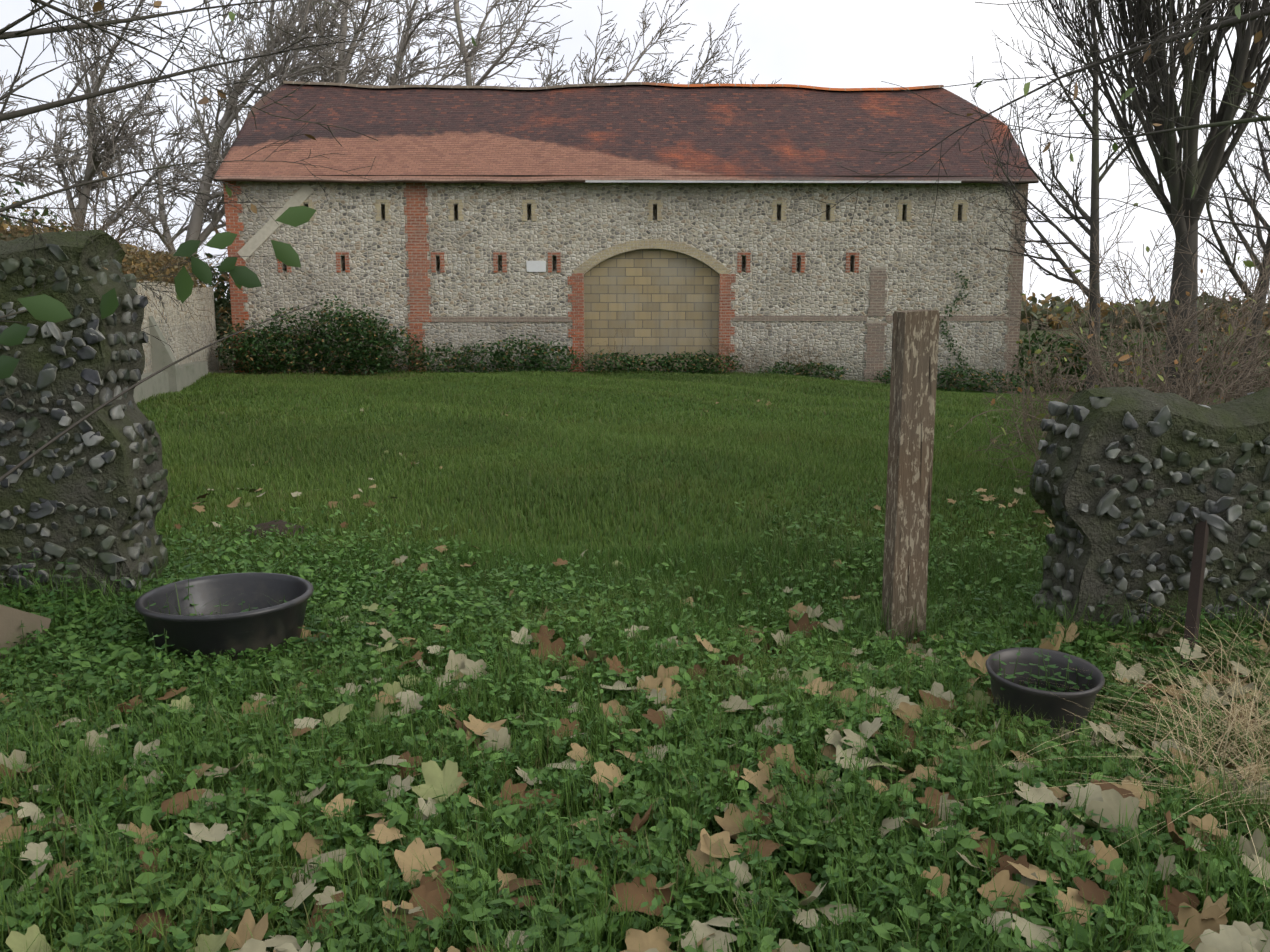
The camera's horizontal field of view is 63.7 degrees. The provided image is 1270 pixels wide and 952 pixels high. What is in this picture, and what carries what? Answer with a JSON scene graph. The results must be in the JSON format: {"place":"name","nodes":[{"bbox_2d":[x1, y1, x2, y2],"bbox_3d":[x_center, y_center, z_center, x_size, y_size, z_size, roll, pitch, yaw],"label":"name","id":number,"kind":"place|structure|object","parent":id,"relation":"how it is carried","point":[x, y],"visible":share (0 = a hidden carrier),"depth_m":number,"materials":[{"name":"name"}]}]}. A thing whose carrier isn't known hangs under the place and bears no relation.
{"place":"outdoors","nodes":[
{"label":"outdoors","id":0,"kind":"place"},
{"bbox_2d":[0,179,228,316],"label":"brush twigs","id":1,"kind":"object","parent":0,"point":[123,239],"visible":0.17,"depth_m":18.58,"materials":[{"name":"brown plant"}]},
{"bbox_2d":[0,218,218,287],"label":"wall top brush","id":2,"kind":"object","parent":1,"relation":"attached to","point":[128,261],"visible":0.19,"depth_m":20.00,"materials":[{"name":"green plant"}]},
{"bbox_2d":[0,206,319,481],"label":"leafy branch","id":3,"kind":"object","parent":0,"point":[44,307],"depth_m":3.97,"materials":[{"name":"green plant"}]},
{"bbox_2d":[154,415,1054,562],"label":"grass","id":4,"kind":"structure","parent":0,"point":[602,432],"depth_m":9.86,"materials":[{"name":"green plant"}]},
{"bbox_2d":[236,181,1014,392],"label":"barn wall","id":5,"kind":"structure","parent":0,"point":[920,258],"depth_m":26.37,"materials":[{"name":"grey stone"}]},
{"bbox_2d":[237,183,313,260],"bbox_3d":[-9.177,-6.491,26.116,2.051,1.944,0.045,0,9,-1],"label":"lean-to scar","id":6,"kind":"object","parent":5,"relation":"attached to","point":[269,228],"visible":0.79,"depth_m":26.11},
{"bbox_2d":[526,261,545,271],"bbox_3d":[-2.547,-5.407,26.370,0.500,0.280,0.040,0,9,-1],"label":"sign","id":7,"kind":"object","parent":5,"relation":"attached to","point":[535,266],"visible":0.98,"depth_m":26.35,"materials":[{"name":"white"}]},
{"bbox_2d":[223,181,858,372],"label":"red barn bricks","id":8,"kind":"object","parent":5,"relation":"attached to","point":[418,265],"visible":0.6,"depth_m":26.38,"materials":[{"name":"red brick"}]},
{"bbox_2d":[224,181,1024,382],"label":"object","id":9,"kind":"object","parent":5,"relation":"attached to","point":[748,318],"visible":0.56,"depth_m":26.61,"materials":[{"name":"red brick"}]},
{"bbox_2d":[213,84,1038,183],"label":"barn roof","id":10,"kind":"structure","parent":5,"relation":"on","point":[635,132],"depth_m":27.39,"materials":[{"name":"brown tile"}]},
{"bbox_2d":[244,87,279,122],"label":"barn roof hips","id":11,"kind":"object","parent":10,"relation":"on","point":[259,103],"visible":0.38,"depth_m":28.42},
{"bbox_2d":[585,180,960,182],"bbox_3d":[3.482,-7.394,25.691,9.450,0.050,0.050,0,9,-1],"label":"gutter","id":12,"kind":"object","parent":10,"relation":"attached to","point":[636,181],"visible":1,"depth_m":25.66,"materials":[{"name":"metal"}]},
{"bbox_2d":[300,200,967,277],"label":"arch and slit surrounds","id":13,"kind":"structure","parent":5,"relation":"attached to","point":[649,243],"depth_m":26.24,"materials":[{"name":"brick"}]},
{"bbox_2d":[321,175,961,176],"bbox_3d":[-0.186,-7.568,25.951,20.520,0.100,0.200,0,9,-1],"label":"barn eave board","id":14,"kind":"object","parent":5,"relation":"attached to","point":[612,175],"visible":0.07,"depth_m":25.83,"materials":[{"name":"wood"}]},
{"bbox_2d":[429,184,1028,393],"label":"faded barn bricks","id":15,"kind":"object","parent":5,"relation":"attached to","point":[874,349],"visible":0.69,"depth_m":26.64,"materials":[{"name":"brown brick"}]},
{"bbox_2d":[939,270,969,383],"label":"barn ivy leaves","id":16,"kind":"object","parent":5,"relation":"attached to","point":[950,311],"visible":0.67,"depth_m":26.72,"materials":[{"name":"green plant"}]},
{"bbox_2d":[0,310,1267,951],"bbox_3d":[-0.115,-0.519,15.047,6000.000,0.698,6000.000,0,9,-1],"label":"ground","id":17,"kind":"structure","parent":0,"point":[504,508],"depth_m":9.48,"materials":[{"name":"green plant"}]},
{"bbox_2d":[0,605,50,666],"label":"stone slab","id":18,"kind":"object","parent":17,"relation":"on","point":[11,619],"visible":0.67,"depth_m":4.63,"materials":[{"name":"beige stone"}]},
{"bbox_2d":[0,151,150,303],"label":"twigs","id":19,"kind":"object","parent":17,"relation":"on","point":[44,220],"visible":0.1,"depth_m":15.29,"materials":[{"name":"brown plant"}]},
{"bbox_2d":[0,181,75,239],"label":"olive shrubs","id":20,"kind":"object","parent":19,"relation":"attached to","point":[5,226],"depth_m":16.77,"materials":[{"name":"green plant"}]},
{"bbox_2d":[0,229,167,601],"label":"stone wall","id":21,"kind":"structure","parent":17,"relation":"on","point":[75,490],"depth_m":5.37,"materials":[{"name":"grey stone"}]},
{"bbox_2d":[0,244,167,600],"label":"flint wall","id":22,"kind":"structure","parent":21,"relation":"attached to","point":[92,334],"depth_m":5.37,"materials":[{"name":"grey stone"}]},
{"bbox_2d":[0,141,218,351],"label":"brush twigs","id":23,"kind":"object","parent":17,"relation":"on","point":[93,206],"visible":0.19,"depth_m":18.90,"materials":[{"name":"brown plant"}]},
{"bbox_2d":[133,316,207,404],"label":"wall buttresses","id":24,"kind":"structure","parent":17,"relation":"on","point":[177,377],"depth_m":20.10,"materials":[{"name":"concrete"}]},
{"bbox_2d":[133,281,218,373],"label":"flint wall","id":25,"kind":"structure","parent":17,"relation":"on","point":[182,338],"depth_m":22.99,"materials":[{"name":"beige stone"}]},
{"bbox_2d":[173,253,233,366],"bbox_3d":[-17.546,-3.818,24.529,21.581,4.181,6.479,-8,12,-41],"label":"ivy","id":26,"kind":"object","parent":17,"relation":"on","point":[220,291],"visible":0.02,"depth_m":28.40,"materials":[{"name":"green plant"}]},
{"bbox_2d":[135,572,313,673],"bbox_3d":[-1.964,0.716,4.943,0.800,0.314,0.784,0,9,-1],"label":"rubber feed bowl","id":27,"kind":"object","parent":17,"relation":"on","point":[266,624],"visible":0.77,"depth_m":4.82,"materials":[{"name":"black rubber"}]},
{"bbox_2d":[237,520,306,538],"bbox_3d":[-2.610,0.384,7.401,0.552,0.121,0.391,0,9,-1],"label":"molehill","id":28,"kind":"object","parent":17,"relation":"on","point":[281,524],"visible":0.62,"depth_m":7.33,"materials":[{"name":"soil"}]},
{"bbox_2d":[0,0,781,285],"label":"bare trees","id":29,"kind":"object","parent":17,"relation":"on","point":[110,155],"visible":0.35,"depth_m":35.27,"materials":[{"name":"plant"}]},
{"bbox_2d":[199,295,1027,393],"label":"shrubs","id":30,"kind":"object","parent":17,"relation":"on","point":[351,328],"depth_m":25.80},
{"bbox_2d":[0,488,1269,951],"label":"ground cover plants","id":31,"kind":"object","parent":17,"relation":"on","point":[146,814],"visible":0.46,"depth_m":3.40,"materials":[{"name":"green plant"}]},
{"bbox_2d":[0,370,1269,951],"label":"fallen leaves","id":32,"kind":"object","parent":17,"relation":"on","point":[1112,800],"visible":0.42,"depth_m":3.18,"materials":[{"name":"brown plant"}]},
{"bbox_2d":[0,557,1269,660],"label":"tall grass tufts","id":33,"kind":"object","parent":17,"relation":"on","point":[1259,630],"visible":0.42,"depth_m":5.02,"materials":[{"name":"green plant"}]},
{"bbox_2d":[0,539,1269,893],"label":"nettles","id":34,"kind":"object","parent":17,"relation":"on","point":[764,859],"depth_m":4.59,"materials":[{"name":"green plant"}]},
{"bbox_2d":[558,326,844,377],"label":"bushes","id":35,"kind":"object","parent":17,"relation":"on","point":[754,352],"visible":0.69,"depth_m":26.23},
{"bbox_2d":[216,291,1269,332],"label":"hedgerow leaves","id":36,"kind":"object","parent":17,"relation":"on","point":[1038,313],"visible":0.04,"depth_m":77.63,"materials":[{"name":"green plant"}]},
{"bbox_2d":[881,309,939,649],"bbox_3d":[1.331,0.192,4.995,0.187,1.985,0.156,-2,9,-6],"label":"wooden gate post","id":37,"kind":"object","parent":17,"relation":"on","point":[914,356],"visible":0.73,"depth_m":4.90,"materials":[{"name":"brown wood"}]},
{"bbox_2d":[985,647,1104,752],"bbox_3d":[1.587,0.883,3.991,0.432,0.306,0.438,0,9,-1],"label":"bowl","id":38,"kind":"object","parent":17,"relation":"on","point":[1015,694],"visible":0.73,"depth_m":3.93,"materials":[{"name":"black rubber"}]},
{"bbox_2d":[938,148,1269,490],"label":"scrub","id":39,"kind":"object","parent":17,"relation":"on","point":[1231,382],"depth_m":8.69,"materials":[{"name":"brown plant"}]},
{"bbox_2d":[943,592,1269,892],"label":"dry grass clumps","id":40,"kind":"object","parent":17,"relation":"on","point":[1223,754],"visible":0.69,"depth_m":3.68,"materials":[{"name":"beige plant"}]},
{"bbox_2d":[963,0,1269,404],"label":"bare trees","id":41,"kind":"object","parent":17,"relation":"on","point":[1180,182],"visible":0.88,"depth_m":14.04,"materials":[{"name":"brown plant"}]},
{"bbox_2d":[1004,318,1269,394],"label":"hedge","id":42,"kind":"object","parent":17,"relation":"on","point":[1068,351],"depth_m":26.80,"materials":[{"name":"plant"}]},
{"bbox_2d":[1030,386,1269,640],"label":"wall mortar","id":43,"kind":"object","parent":17,"relation":"on","point":[1246,418],"visible":0.54,"depth_m":4.91,"materials":[{"name":"grey concrete"}]},
{"bbox_2d":[1032,392,1269,640],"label":"flint stones","id":44,"kind":"object","parent":43,"relation":"attached to","point":[1160,424],"depth_m":4.91,"materials":[{"name":"grey stone"}]},
{"bbox_2d":[1180,520,1208,679],"bbox_3d":[2.591,0.569,4.732,0.045,1.000,0.045,-8,-40,45],"label":"angle iron","id":45,"kind":"object","parent":17,"relation":"on","point":[1195,592],"visible":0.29,"depth_m":4.75,"materials":[{"name":"brown metal"}]},
{"bbox_2d":[0,0,1269,351],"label":"bare branches","id":46,"kind":"object","parent":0,"point":[1118,56],"visible":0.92,"depth_m":4.54,"materials":[{"name":"brown plant"}]},
{"bbox_2d":[71,0,1262,299],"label":"leaves","id":47,"kind":"object","parent":46,"relation":"on","point":[97,6],"visible":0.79,"depth_m":4.12,"materials":[{"name":"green plant"}]},
{"bbox_2d":[0,530,1269,951],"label":"grass","id":48,"kind":"structure","parent":0,"point":[720,568],"depth_m":3.63,"materials":[{"name":"green plant"}]},
{"bbox_2d":[0,0,1269,307],"label":"sky","id":49,"kind":"structure","parent":0,"point":[819,43],"materials":[{"name":"white"}]},
{"bbox_2d":[584,249,718,371],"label":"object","id":50,"kind":"object","parent":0,"point":[656,301],"visible":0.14,"depth_m":26.75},
{"bbox_2d":[136,369,1223,434],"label":"grass","id":51,"kind":"structure","parent":0,"point":[411,406],"depth_m":18.57,"materials":[{"name":"green plant"}]},
{"bbox_3d":[-0.229,-6.096,30.144,20.520,7.979,7.600,0,9,-1],"label":"barn","id":52,"kind":"object","parent":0,"visible":0},
{"bbox_2d":[283,81,943,90],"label":"barn ridge tiles","id":53,"kind":"object","parent":52,"relation":"on","point":[608,84],"visible":0.79,"depth_m":29.22,"materials":[{"name":"brown tile"}]}
]}

